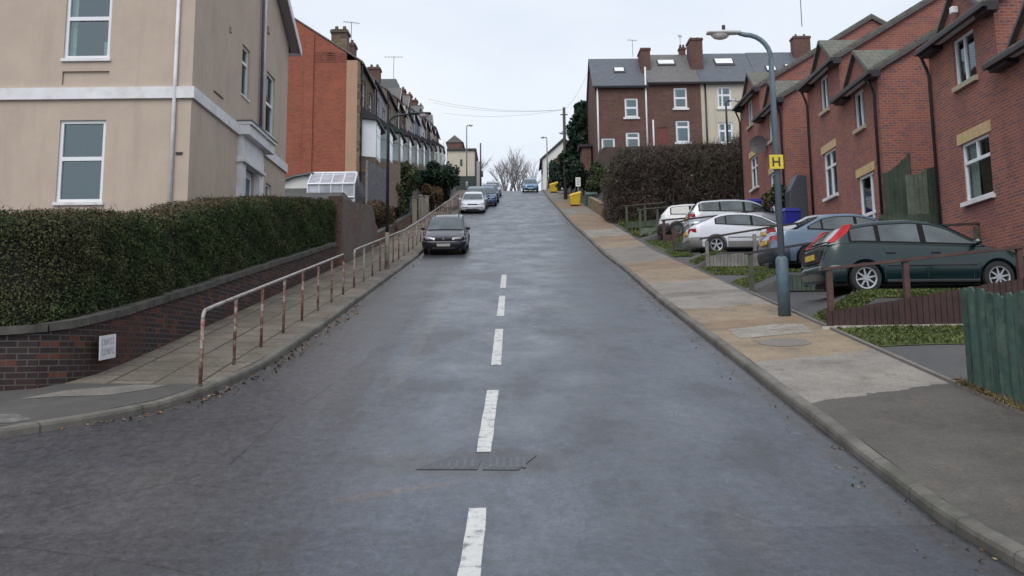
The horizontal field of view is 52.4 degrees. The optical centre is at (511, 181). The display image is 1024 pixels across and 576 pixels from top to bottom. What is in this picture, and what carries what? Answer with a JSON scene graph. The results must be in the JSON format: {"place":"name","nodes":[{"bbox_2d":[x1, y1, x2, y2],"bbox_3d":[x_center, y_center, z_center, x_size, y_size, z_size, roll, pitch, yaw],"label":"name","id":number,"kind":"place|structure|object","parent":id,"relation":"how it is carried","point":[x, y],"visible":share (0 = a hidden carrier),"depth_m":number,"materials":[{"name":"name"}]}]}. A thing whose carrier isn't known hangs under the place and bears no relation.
{"place":"outdoors","nodes":[
{"label":"outdoors","id":0,"kind":"place"},
{"bbox_2d":[0,383,197,425],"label":"pavement","id":1,"kind":"structure","parent":0,"point":[34,409],"depth_m":12.78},
{"bbox_2d":[0,414,31,422],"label":"pavement patch","id":2,"kind":"object","parent":1,"relation":"on","point":[8,418],"visible":1,"depth_m":11.80,"materials":[{"name":"concrete"}]},
{"bbox_2d":[22,385,165,398],"bbox_3d":[-5.282,2.675,13.236,1.805,0.137,0.526,4,-11,-28],"label":"pavement patch","id":3,"kind":"object","parent":1,"relation":"on","point":[104,390],"visible":1,"depth_m":13.27,"materials":[{"name":"grey concrete"}]},
{"bbox_2d":[67,190,466,383],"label":"pavement","id":4,"kind":"structure","parent":0,"point":[175,362],"depth_m":18.95,"materials":[{"name":"concrete"}]},
{"bbox_2d":[198,253,344,386],"bbox_3d":[-4.097,2.252,19.502,0.052,2.873,11.449,-1,-9,0],"label":"handrail","id":5,"kind":"object","parent":4,"relation":"on","point":[236,297],"visible":0.9,"depth_m":17.04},
{"bbox_2d":[353,194,458,287],"bbox_3d":[-4.100,1.886,53.424,0.052,10.523,52.049,-1,-9,0],"label":"handrail","id":6,"kind":"object","parent":4,"relation":"on","point":[457,206],"visible":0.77,"depth_m":37.74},
{"bbox_2d":[385,109,430,268],"bbox_3d":[-3.340,0.261,33.418,1.464,5.300,0.240,-1,-9,0],"label":"street lamp","id":7,"kind":"object","parent":4,"relation":"on","point":[420,114],"visible":0.95,"depth_m":33.43,"materials":[{"name":"metal"}]},
{"bbox_2d":[0,191,1023,575],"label":"road","id":8,"kind":"structure","parent":0,"point":[642,431],"depth_m":10.19,"materials":[{"name":"asphalt"}]},
{"bbox_2d":[60,254,424,429],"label":"leaf litter","id":9,"kind":"object","parent":8,"relation":"on","point":[162,409],"visible":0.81,"depth_m":14.96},
{"bbox_2d":[420,213,469,253],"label":"parked car","id":10,"kind":"object","parent":8,"relation":"on","point":[446,231],"visible":1,"depth_m":41.54,"materials":[{"name":"black paint"}]},
{"bbox_2d":[457,508,485,575],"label":"road marking","id":11,"kind":"object","parent":8,"relation":"on","point":[471,558],"visible":1,"depth_m":7.71,"materials":[{"name":"paint"}]},
{"bbox_2d":[459,192,486,212],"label":"parked car","id":12,"kind":"object","parent":8,"relation":"on","point":[473,201],"visible":1,"depth_m":72.03,"materials":[{"name":"white paint"}]},
{"bbox_2d":[417,454,535,469],"bbox_3d":[-0.336,2.738,10.143,1.170,0.093,0.570,-1,-9,0],"label":"manhole cover","id":13,"kind":"object","parent":8,"relation":"on","point":[510,462],"visible":1,"depth_m":10.10,"materials":[{"name":"metal"}]},
{"bbox_2d":[477,390,498,451],"bbox_3d":[-0.270,2.749,12.139,0.157,0.508,3.152,-1,-9,1],"label":"road marking","id":14,"kind":"object","parent":8,"relation":"on","point":[485,438],"visible":1,"depth_m":11.85,"materials":[{"name":"paint"}]},
{"bbox_2d":[491,329,502,364],"bbox_3d":[-0.241,2.778,17.669,0.157,0.634,3.930,-1,-9,0],"label":"road marking","id":15,"kind":"object","parent":8,"relation":"on","point":[497,350],"visible":1,"depth_m":17.27,"materials":[{"name":"paint"}]},
{"bbox_2d":[521,178,539,191],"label":"parked car","id":16,"kind":"object","parent":8,"relation":"on","point":[528,184],"visible":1,"depth_m":110.21,"materials":[{"name":"blue paint"}]},
{"bbox_2d":[6,149,1022,533],"bbox_3d":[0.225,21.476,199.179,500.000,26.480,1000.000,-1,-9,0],"label":"ground","id":17,"kind":"structure","parent":0,"point":[946,361],"depth_m":21.26,"materials":[{"name":"soil"}]},
{"bbox_2d":[0,0,301,212],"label":"rendered house","id":18,"kind":"structure","parent":17,"relation":"on","point":[126,105],"depth_m":23.99,"materials":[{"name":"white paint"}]},
{"bbox_2d":[52,120,105,205],"bbox_3d":[-9.750,-0.423,23.552,1.130,1.960,0.170,-1,-9,0],"label":"window","id":19,"kind":"structure","parent":18,"relation":"in","point":[59,201],"depth_m":23.57,"materials":[{"name":"white plastic"}]},
{"bbox_2d":[60,0,112,61],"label":"window","id":20,"kind":"structure","parent":18,"relation":"in","point":[73,19],"depth_m":24.13,"materials":[{"name":"white plastic"}]},
{"bbox_2d":[241,47,249,102],"bbox_3d":[-7.382,-2.976,28.642,0.160,1.460,0.860,-1,-9,0],"label":"window","id":21,"kind":"structure","parent":18,"relation":"in","point":[245,65],"depth_m":28.95,"materials":[{"name":"white plastic"}]},
{"bbox_2d":[265,73,275,139],"bbox_3d":[-7.364,-2.244,31.510,0.180,2.020,1.220,-1,-9,0],"label":"window","id":22,"kind":"structure","parent":18,"relation":"in","point":[270,106],"depth_m":31.94,"materials":[{"name":"white plastic"}]},
{"bbox_2d":[0,243,335,390],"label":"garden wall","id":23,"kind":"structure","parent":17,"relation":"on","point":[41,355],"depth_m":15.62,"materials":[{"name":"brick"}]},
{"bbox_2d":[99,334,115,360],"bbox_3d":[-5.679,2.327,14.609,0.023,0.373,0.584,-1,-9,0],"label":"street sign","id":24,"kind":"object","parent":23,"relation":"attached to","point":[107,346],"visible":1,"depth_m":14.58,"materials":[{"name":"metal"}]},
{"bbox_2d":[0,191,337,326],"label":"hedge","id":25,"kind":"object","parent":17,"relation":"on","point":[61,263],"visible":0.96,"depth_m":16.24,"materials":[{"name":"green plant"}]},
{"bbox_2d":[0,210,460,437],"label":"kerb","id":26,"kind":"structure","parent":17,"relation":"on","point":[39,426],"depth_m":13.37,"materials":[{"name":"concrete"}]},
{"bbox_2d":[285,172,313,187],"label":"outbuilding","id":27,"kind":"structure","parent":17,"relation":"on","point":[298,181],"depth_m":50.59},
{"bbox_2d":[307,172,359,201],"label":"conservatory","id":28,"kind":"object","parent":17,"relation":"on","point":[347,183],"visible":0.61,"depth_m":49.12,"materials":[{"name":"white plastic"}]},
{"bbox_2d":[285,17,385,184],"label":"terraced house","id":29,"kind":"structure","parent":17,"relation":"on","point":[334,124],"depth_m":54.89,"materials":[{"name":"brick"}]},
{"bbox_2d":[361,119,380,184],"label":"bay window","id":30,"kind":"structure","parent":29,"relation":"in","point":[371,131],"depth_m":55.39,"materials":[{"name":"paint"}]},
{"bbox_2d":[328,196,376,266],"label":"boundary wall","id":31,"kind":"structure","parent":17,"relation":"on","point":[355,227],"depth_m":37.33,"materials":[{"name":"brick"}]},
{"bbox_2d":[349,40,396,169],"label":"terraced house","id":32,"kind":"structure","parent":17,"relation":"on","point":[381,102],"depth_m":62.39,"materials":[{"name":"brown stone"}]},
{"bbox_2d":[380,128,392,169],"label":"bay window","id":33,"kind":"structure","parent":32,"relation":"in","point":[383,145],"depth_m":61.40,"materials":[{"name":"paint"}]},
{"bbox_2d":[365,160,385,206],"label":"board fence","id":34,"kind":"object","parent":17,"relation":"on","point":[376,182],"visible":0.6,"depth_m":48.81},
{"bbox_2d":[362,197,397,231],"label":"bank shrub","id":35,"kind":"object","parent":17,"relation":"on","point":[380,215],"visible":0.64,"depth_m":48.37,"materials":[{"name":"brown plant"}]},
{"bbox_2d":[367,64,414,163],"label":"terraced house","id":36,"kind":"structure","parent":17,"relation":"on","point":[376,72],"depth_m":74.24,"materials":[{"name":"grey brick"}]},
{"bbox_2d":[403,136,411,163],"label":"bay window","id":37,"kind":"structure","parent":36,"relation":"in","point":[407,147],"depth_m":73.38,"materials":[{"name":"paint"}]},
{"bbox_2d":[380,84,406,180],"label":"terraced house","id":38,"kind":"structure","parent":17,"relation":"on","point":[401,140],"depth_m":67.55,"materials":[{"name":"stone"}]},
{"bbox_2d":[393,132,402,180],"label":"bay window","id":39,"kind":"structure","parent":38,"relation":"in","point":[398,144],"depth_m":67.45,"materials":[{"name":"paint"}]},
{"bbox_2d":[389,162,399,208],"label":"board fence","id":40,"kind":"object","parent":17,"relation":"on","point":[394,174],"visible":0.73,"depth_m":54.13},
{"bbox_2d":[392,183,408,218],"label":"bank shrub","id":41,"kind":"object","parent":17,"relation":"on","point":[401,210],"visible":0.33,"depth_m":56.57,"materials":[{"name":"green plant"}]},
{"bbox_2d":[381,79,421,168],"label":"terraced house","id":42,"kind":"structure","parent":17,"relation":"on","point":[389,83],"depth_m":80.53,"materials":[{"name":"grey stone"}]},
{"bbox_2d":[411,139,418,168],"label":"bay window","id":43,"kind":"structure","parent":42,"relation":"in","point":[415,149],"depth_m":79.24,"materials":[{"name":"paint"}]},
{"bbox_2d":[377,203,431,245],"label":"retaining wall","id":44,"kind":"structure","parent":17,"relation":"on","point":[403,221],"depth_m":52.47,"materials":[{"name":"grey brick"}]},
{"bbox_2d":[400,160,421,213],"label":"ivy bush","id":45,"kind":"object","parent":17,"relation":"on","point":[410,177],"visible":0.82,"depth_m":59.72,"materials":[{"name":"green plant"}]},
{"bbox_2d":[398,83,427,170],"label":"terraced house","id":46,"kind":"structure","parent":17,"relation":"on","point":[423,144],"depth_m":85.24,"materials":[{"name":"grey stone"}]},
{"bbox_2d":[402,87,432,169],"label":"terraced house","id":47,"kind":"structure","parent":17,"relation":"on","point":[422,136],"depth_m":91.89,"materials":[{"name":"grey stone"}]},
{"bbox_2d":[406,92,437,160],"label":"terraced house","id":48,"kind":"structure","parent":17,"relation":"on","point":[427,137],"depth_m":97.48,"materials":[{"name":"brick"}]},
{"bbox_2d":[412,98,441,163],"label":"terraced house","id":49,"kind":"structure","parent":17,"relation":"on","point":[415,102],"depth_m":103.64,"materials":[{"name":"brick"}]},
{"bbox_2d":[420,182,443,210],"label":"brown shrub","id":50,"kind":"object","parent":17,"relation":"on","point":[436,194],"visible":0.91,"depth_m":72.33,"materials":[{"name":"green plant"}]},
{"bbox_2d":[419,160,460,207],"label":"conifer bush","id":51,"kind":"object","parent":17,"relation":"on","point":[445,177],"visible":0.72,"depth_m":75.64,"materials":[{"name":"green plant"}]},
{"bbox_2d":[447,148,477,190],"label":"crest house","id":52,"kind":"structure","parent":17,"relation":"on","point":[457,156],"depth_m":128.11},
{"bbox_2d":[486,157,527,190],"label":"bare tree","id":53,"kind":"object","parent":17,"relation":"on","point":[504,184],"visible":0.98,"depth_m":139.67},
{"bbox_2d":[429,70,588,198],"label":"telegraph pole","id":54,"kind":"object","parent":17,"relation":"on","point":[564,149],"visible":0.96,"depth_m":91.79,"materials":[{"name":"brown wood"}]},
{"bbox_2d":[498,145,531,190],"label":"bare tree","id":55,"kind":"object","parent":17,"relation":"on","point":[520,178],"visible":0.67,"depth_m":144.27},
{"bbox_2d":[539,138,567,189],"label":"gable house","id":56,"kind":"structure","parent":17,"relation":"on","point":[555,150],"depth_m":127.22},
{"bbox_2d":[547,159,560,190],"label":"garden shrub","id":57,"kind":"object","parent":17,"relation":"on","point":[552,168],"visible":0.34,"depth_m":108.60,"materials":[{"name":"green plant"}]},
{"bbox_2d":[560,100,587,178],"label":"conifer","id":58,"kind":"object","parent":17,"relation":"on","point":[577,132],"visible":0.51,"depth_m":90.57,"materials":[{"name":"green plant"}]},
{"bbox_2d":[569,160,590,189],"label":"garden shrub","id":59,"kind":"object","parent":17,"relation":"on","point":[580,171],"visible":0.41,"depth_m":82.58,"materials":[{"name":"green plant"}]},
{"bbox_2d":[577,144,591,196],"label":"brick pillar","id":60,"kind":"structure","parent":17,"relation":"on","point":[584,150],"depth_m":84.98,"materials":[{"name":"brown brick"}]},
{"bbox_2d":[585,161,609,193],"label":"garden shrub","id":61,"kind":"object","parent":17,"relation":"on","point":[596,171],"visible":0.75,"depth_m":75.57,"materials":[{"name":"green plant"}]},
{"bbox_2d":[588,197,610,218],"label":"stone wall","id":62,"kind":"structure","parent":17,"relation":"on","point":[593,203],"depth_m":68.98,"materials":[{"name":"stone"}]},
{"bbox_2d":[586,48,650,162],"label":"terraced house","id":63,"kind":"structure","parent":17,"relation":"on","point":[617,101],"depth_m":82.25,"materials":[{"name":"brick"}]},
{"bbox_2d":[624,202,662,230],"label":"bay fence","id":64,"kind":"object","parent":17,"relation":"on","point":[645,224],"visible":0.78,"depth_m":50.77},
{"bbox_2d":[637,206,669,235],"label":"bay fence","id":65,"kind":"object","parent":17,"relation":"on","point":[644,230],"visible":0.33,"depth_m":46.46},
{"bbox_2d":[596,144,722,183],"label":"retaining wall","id":66,"kind":"structure","parent":17,"relation":"on","point":[605,156],"depth_m":78.62,"materials":[{"name":"brick"}]},
{"bbox_2d":[636,37,702,145],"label":"terraced house","id":67,"kind":"structure","parent":17,"relation":"on","point":[673,82],"depth_m":82.24,"materials":[{"name":"brick"}]},
{"bbox_2d":[598,129,741,223],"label":"thicket","id":68,"kind":"object","parent":17,"relation":"on","point":[681,175],"visible":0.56,"depth_m":55.27,"materials":[{"name":"plant"}]},
{"bbox_2d":[657,204,694,237],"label":"parked car","id":69,"kind":"object","parent":17,"relation":"on","point":[676,211],"visible":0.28,"depth_m":43.72,"materials":[{"name":"white paint"}]},
{"bbox_2d":[671,209,764,251],"bbox_3d":[7.670,1.865,38.692,3.500,1.625,0.150,-1,-9,0],"label":"bay fence","id":70,"kind":"object","parent":17,"relation":"on","point":[678,245],"visible":0.25,"depth_m":38.68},
{"bbox_2d":[684,53,753,144],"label":"terraced house","id":71,"kind":"structure","parent":17,"relation":"on","point":[722,78],"depth_m":82.31,"materials":[{"name":"paint"}]},
{"bbox_2d":[716,87,732,109],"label":"window","id":72,"kind":"structure","parent":71,"relation":"in","point":[720,105],"depth_m":82.28,"materials":[{"name":"white plastic"}]},
{"bbox_2d":[682,213,775,253],"bbox_3d":[8.145,1.853,36.072,4.354,1.437,2.033,-1,-9,0],"label":"parked car","id":73,"kind":"object","parent":17,"relation":"on","point":[726,223],"visible":0.48,"depth_m":35.32,"materials":[{"name":"white paint"}]},
{"bbox_2d":[683,200,775,231],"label":"parked car","id":74,"kind":"object","parent":17,"relation":"on","point":[708,208],"visible":0.34,"depth_m":40.22,"materials":[{"name":"silver metal"}]},
{"bbox_2d":[700,221,805,266],"bbox_3d":[7.880,1.908,31.664,4.280,1.625,0.200,-1,-9,0],"label":"bay fence","id":75,"kind":"object","parent":17,"relation":"on","point":[732,259],"visible":0.21,"depth_m":31.55,"materials":[{"name":"wood"}]},
{"bbox_2d":[761,183,786,209],"bbox_3d":[10.251,0.969,39.974,1.319,1.996,1.133,-1,-9,0],"label":"yellow green shrub","id":76,"kind":"object","parent":17,"relation":"on","point":[770,198],"visible":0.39,"depth_m":39.86,"materials":[{"name":"green plant"}]},
{"bbox_2d":[745,34,810,71],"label":"terraced house","id":77,"kind":"structure","parent":17,"relation":"on","point":[800,46],"depth_m":85.92,"materials":[{"name":"tile"}]},
{"bbox_2d":[752,75,811,215],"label":"brick house","id":78,"kind":"structure","parent":17,"relation":"on","point":[792,127],"depth_m":42.12,"materials":[{"name":"red brick"}]},
{"bbox_2d":[749,135,766,152],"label":"satellite dish","id":79,"kind":"object","parent":78,"relation":"attached to","point":[757,143],"visible":1,"depth_m":44.82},
{"bbox_2d":[541,190,1023,572],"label":"kerb","id":80,"kind":"structure","parent":17,"relation":"on","point":[1007,550],"depth_m":9.96,"materials":[{"name":"concrete"}]},
{"bbox_2d":[615,218,963,345],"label":"grass","id":81,"kind":"structure","parent":17,"relation":"on","point":[950,330],"depth_m":18.55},
{"bbox_2d":[782,208,801,223],"bbox_3d":[9.863,1.516,36.871,0.648,1.169,0.738,0,-10,-6],"label":"wheelie bin","id":82,"kind":"object","parent":17,"relation":"on","point":[790,215],"visible":0.41,"depth_m":36.60,"materials":[{"name":"blue plastic"}]},
{"bbox_2d":[758,214,828,246],"bbox_3d":[10.374,1.780,33.749,4.584,1.330,1.971,-1,-9,0],"label":"parked car","id":83,"kind":"object","parent":17,"relation":"on","point":[769,231],"visible":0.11,"depth_m":33.18,"materials":[{"name":"silver metal"}]},
{"bbox_2d":[785,175,808,217],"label":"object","id":84,"kind":"object","parent":17,"relation":"on","point":[796,194],"visible":0.55,"depth_m":38.54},
{"bbox_2d":[732,13,885,201],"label":"brick house","id":85,"kind":"structure","parent":17,"relation":"on","point":[748,106],"depth_m":46.68,"materials":[{"name":"red brick"}]},
{"bbox_2d":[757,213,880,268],"bbox_3d":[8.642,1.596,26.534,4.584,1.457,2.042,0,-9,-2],"label":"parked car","id":86,"kind":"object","parent":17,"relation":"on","point":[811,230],"visible":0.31,"depth_m":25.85,"materials":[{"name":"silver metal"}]},
{"bbox_2d":[744,222,979,291],"bbox_3d":[8.719,1.799,24.406,6.500,1.735,0.150,-1,-9,0],"label":"bay fence","id":87,"kind":"object","parent":17,"relation":"on","point":[795,283],"visible":0.18,"depth_m":24.34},
{"bbox_2d":[797,0,945,214],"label":"brick house","id":88,"kind":"structure","parent":17,"relation":"on","point":[821,85],"depth_m":35.64,"materials":[{"name":"red brick"}]},
{"bbox_2d":[819,75,829,116],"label":"window","id":89,"kind":"structure","parent":88,"relation":"in","point":[825,110],"depth_m":36.56,"materials":[{"name":"white plastic"}]},
{"bbox_2d":[822,148,838,201],"bbox_3d":[11.063,-0.228,35.917,0.330,1.690,1.540,-1,-9,0],"label":"window","id":90,"kind":"structure","parent":88,"relation":"in","point":[831,166],"depth_m":36.22,"materials":[{"name":"white plastic"}]},
{"bbox_2d":[829,27,936,219],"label":"brick house","id":91,"kind":"structure","parent":17,"relation":"on","point":[881,98],"depth_m":31.26,"materials":[{"name":"red brick"}]},
{"bbox_2d":[852,89,865,134],"bbox_3d":[10.992,-2.213,32.852,0.210,1.300,1.040,-1,-9,0],"label":"window","id":92,"kind":"structure","parent":91,"relation":"in","point":[859,128],"depth_m":32.89,"materials":[{"name":"white plastic"}]},
{"bbox_2d":[860,172,875,217],"bbox_3d":[11.094,0.828,32.183,0.070,2.120,1.400,-1,-9,0],"label":"window","id":93,"kind":"structure","parent":91,"relation":"in","point":[870,175],"depth_m":32.17,"materials":[{"name":"white plastic"}]},
{"bbox_2d":[748,291,1023,415],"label":"edging kerb","id":94,"kind":"structure","parent":17,"relation":"on","point":[923,368],"depth_m":14.75,"materials":[{"name":"grey concrete"}]},
{"bbox_2d":[881,153,911,215],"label":"side gate","id":95,"kind":"structure","parent":17,"relation":"on","point":[894,192],"depth_m":29.55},
{"bbox_2d":[839,326,964,345],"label":"lawn","id":96,"kind":"structure","parent":17,"relation":"on","point":[921,343],"depth_m":16.22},
{"bbox_2d":[879,213,938,223],"bbox_3d":[11.065,1.375,27.798,2.400,1.200,0.130,-1,-9,0],"label":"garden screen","id":97,"kind":"object","parent":17,"relation":"on","point":[931,217],"visible":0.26,"depth_m":27.80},
{"bbox_2d":[800,220,1023,296],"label":"parked car","id":98,"kind":"object","parent":17,"relation":"on","point":[866,242],"visible":0.84,"depth_m":20.18,"materials":[{"name":"green paint"}]},
{"bbox_2d":[905,169,929,214],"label":"side gate","id":99,"kind":"structure","parent":17,"relation":"on","point":[917,192],"depth_m":28.62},
{"bbox_2d":[821,245,1023,329],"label":"bay fence","id":100,"kind":"object","parent":17,"relation":"on","point":[947,308],"visible":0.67,"depth_m":18.09,"materials":[{"name":"wood"}]},
{"bbox_2d":[924,167,937,212],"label":"side gate","id":101,"kind":"structure","parent":17,"relation":"on","point":[932,189],"depth_m":28.65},
{"bbox_2d":[914,0,1022,251],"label":"brick house","id":102,"kind":"structure","parent":17,"relation":"on","point":[964,43],"depth_m":25.09,"materials":[{"name":"red brick"}]},
{"bbox_2d":[951,29,978,92],"bbox_3d":[10.985,-2.928,25.216,0.210,1.300,1.300,-1,-9,0],"label":"window","id":103,"kind":"structure","parent":102,"relation":"in","point":[969,80],"depth_m":25.31,"materials":[{"name":"white plastic"}]},
{"bbox_2d":[960,134,995,206],"bbox_3d":[11.063,-0.257,24.608,0.330,1.530,1.660,-1,-9,0],"label":"window","id":104,"kind":"structure","parent":102,"relation":"in","point":[974,146],"depth_m":25.08,"materials":[{"name":"white plastic"}]},
{"bbox_2d":[960,287,1023,404],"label":"picket fence","id":105,"kind":"object","parent":17,"relation":"on","point":[993,325],"visible":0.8,"depth_m":12.01,"materials":[{"name":"wood"}]},
{"bbox_2d":[981,0,1023,254],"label":"brick house","id":106,"kind":"structure","parent":17,"relation":"on","point":[1007,64],"depth_m":22.66,"materials":[{"name":"red brick"}]},
{"bbox_2d":[290,0,921,190],"label":"sky","id":107,"kind":"structure","parent":0,"point":[521,57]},
{"bbox_2d":[545,189,1023,545],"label":"pavement","id":108,"kind":"structure","parent":0,"point":[959,448],"depth_m":12.48,"materials":[{"name":"concrete"}]},
{"bbox_2d":[706,25,790,316],"bbox_3d":[4.629,-0.227,20.407,1.382,5.900,0.240,-1,-9,0],"label":"street lamp","id":109,"kind":"object","parent":108,"relation":"on","point":[783,285],"visible":0.96,"depth_m":20.28,"materials":[{"name":"metal"}]},
{"bbox_2d":[769,155,783,168],"bbox_3d":[5.161,-0.381,20.302,0.270,0.280,0.027,-1,-9,0],"label":"hydrant sign","id":110,"kind":"object","parent":109,"relation":"attached to","point":[775,161],"visible":1,"depth_m":20.29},
{"bbox_2d":[728,324,812,338],"bbox_3d":[4.503,2.599,18.061,1.450,0.270,1.500,-1,-9,0],"label":"pavement patch","id":111,"kind":"object","parent":108,"relation":"on","point":[764,330],"visible":1,"depth_m":18.07,"materials":[{"name":"concrete"}]},
{"bbox_2d":[758,338,810,345],"bbox_3d":[4.387,2.588,16.745,0.840,0.137,0.840,-1,-9,0],"label":"utility cover","id":112,"kind":"object","parent":108,"relation":"on","point":[784,342],"visible":1,"depth_m":16.74,"materials":[{"name":"grey concrete"}]},
{"bbox_2d":[951,375,1023,411],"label":"tufty grass","id":113,"kind":"structure","parent":0,"point":[1004,400],"depth_m":12.02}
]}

